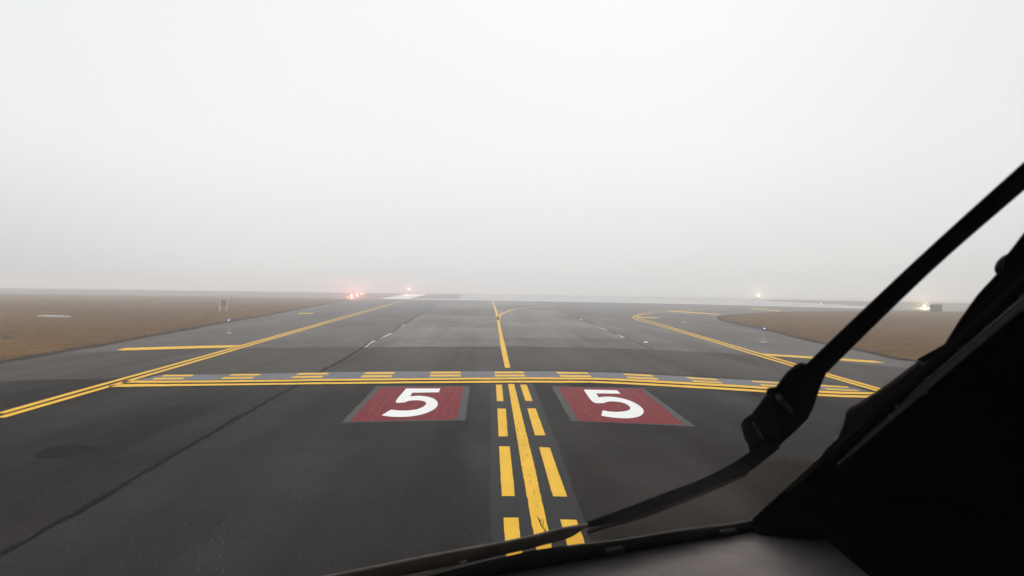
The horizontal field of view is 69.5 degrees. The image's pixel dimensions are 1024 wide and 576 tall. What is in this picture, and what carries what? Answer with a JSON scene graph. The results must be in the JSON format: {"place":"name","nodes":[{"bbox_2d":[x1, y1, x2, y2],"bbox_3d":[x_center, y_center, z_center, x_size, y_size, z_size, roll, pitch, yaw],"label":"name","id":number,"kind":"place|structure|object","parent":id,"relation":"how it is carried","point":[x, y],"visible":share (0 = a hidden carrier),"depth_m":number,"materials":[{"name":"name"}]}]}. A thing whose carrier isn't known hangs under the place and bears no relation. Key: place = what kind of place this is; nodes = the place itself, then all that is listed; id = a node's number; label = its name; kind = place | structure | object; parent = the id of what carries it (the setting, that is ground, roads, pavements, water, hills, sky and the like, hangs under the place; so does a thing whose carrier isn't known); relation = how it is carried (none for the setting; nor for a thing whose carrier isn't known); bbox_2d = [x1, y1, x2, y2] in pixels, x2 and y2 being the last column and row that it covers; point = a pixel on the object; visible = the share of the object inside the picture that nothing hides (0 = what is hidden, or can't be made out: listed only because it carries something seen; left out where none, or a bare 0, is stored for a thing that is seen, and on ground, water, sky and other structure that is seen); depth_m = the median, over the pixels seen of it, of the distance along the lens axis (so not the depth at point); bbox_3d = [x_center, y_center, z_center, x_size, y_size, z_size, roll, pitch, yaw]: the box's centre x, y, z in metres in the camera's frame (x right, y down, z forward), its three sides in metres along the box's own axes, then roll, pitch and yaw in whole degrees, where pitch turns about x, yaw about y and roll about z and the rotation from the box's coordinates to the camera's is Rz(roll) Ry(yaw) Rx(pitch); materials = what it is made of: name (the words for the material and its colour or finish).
{"place":"outdoors","nodes":[
{"label":"outdoors","id":0,"kind":"place"},
{"bbox_2d":[0,293,346,362],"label":"grass verge","id":1,"kind":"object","parent":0,"point":[81,336],"depth_m":55.66,"materials":[{"name":"brown plant"}]},
{"bbox_2d":[38,315,70,317],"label":"concrete pad","id":2,"kind":"object","parent":1,"relation":"on","point":[59,316],"visible":0.95,"depth_m":52.77,"materials":[{"name":"grey concrete"}]},
{"bbox_2d":[219,299,227,310],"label":"framed board","id":3,"kind":"object","parent":1,"relation":"on","point":[222,302],"visible":1,"depth_m":72.50,"materials":[{"name":"white paint"}]},
{"bbox_2d":[0,298,964,575],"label":"taxiway","id":4,"kind":"structure","parent":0,"point":[242,448],"depth_m":11.93,"materials":[{"name":"grey asphalt"}]},
{"bbox_2d":[225,318,231,333],"bbox_3d":[-14.527,1.942,37.854,0.340,0.792,0.340,1,0,-2],"label":"taxiway light","id":5,"kind":"object","parent":4,"relation":"on","point":[228,320],"visible":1,"depth_m":37.82,"materials":[{"name":"metal"}]},
{"bbox_2d":[341,386,469,422],"bbox_3d":[-2.085,2.419,15.778,2.355,0.004,5.203,1,0,-2],"label":"painted sign","id":6,"kind":"object","parent":4,"relation":"on","point":[407,403],"visible":1,"depth_m":15.25,"materials":[{"name":"paint"}]},
{"bbox_2d":[552,386,695,426],"bbox_3d":[2.191,2.477,15.886,2.355,0.004,5.386,1,0,-2],"label":"painted sign","id":7,"kind":"object","parent":4,"relation":"on","point":[617,405],"visible":1,"depth_m":15.37,"materials":[{"name":"paint"}]},
{"bbox_2d":[761,327,766,342],"bbox_3d":[12.451,2.299,36.468,0.340,0.792,0.340,1,0,-2],"label":"taxiway light","id":8,"kind":"object","parent":4,"relation":"on","point":[763,329],"visible":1,"depth_m":36.43,"materials":[{"name":"metal"}]},
{"bbox_2d":[0,288,970,310],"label":"runway","id":9,"kind":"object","parent":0,"point":[864,304],"visible":0.96,"depth_m":195.44,"materials":[{"name":"grey asphalt"}]},
{"bbox_2d":[0,285,973,302],"bbox_3d":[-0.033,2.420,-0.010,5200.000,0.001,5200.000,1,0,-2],"label":"ground","id":10,"kind":"structure","parent":0,"point":[858,298],"depth_m":675.47,"materials":[{"name":"grey plant"}]},
{"bbox_2d":[0,0,1023,297],"label":"sky","id":11,"kind":"structure","parent":0,"point":[729,147],"materials":[{"name":"white"}]},
{"bbox_2d":[325,162,1023,575],"bbox_3d":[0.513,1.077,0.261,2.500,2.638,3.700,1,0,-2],"label":"aeroplane","id":12,"kind":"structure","parent":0,"point":[917,468],"depth_m":0.75,"materials":[{"name":"black metal"}]},
{"bbox_2d":[717,311,964,360],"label":"grass verge","id":13,"kind":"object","parent":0,"point":[896,347],"depth_m":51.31,"materials":[{"name":"brown plant"}]},
{"bbox_2d":[929,304,941,313],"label":"guidance sign","id":14,"kind":"object","parent":13,"relation":"on","point":[935,307],"visible":0.98,"depth_m":96.20,"materials":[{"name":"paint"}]}
]}

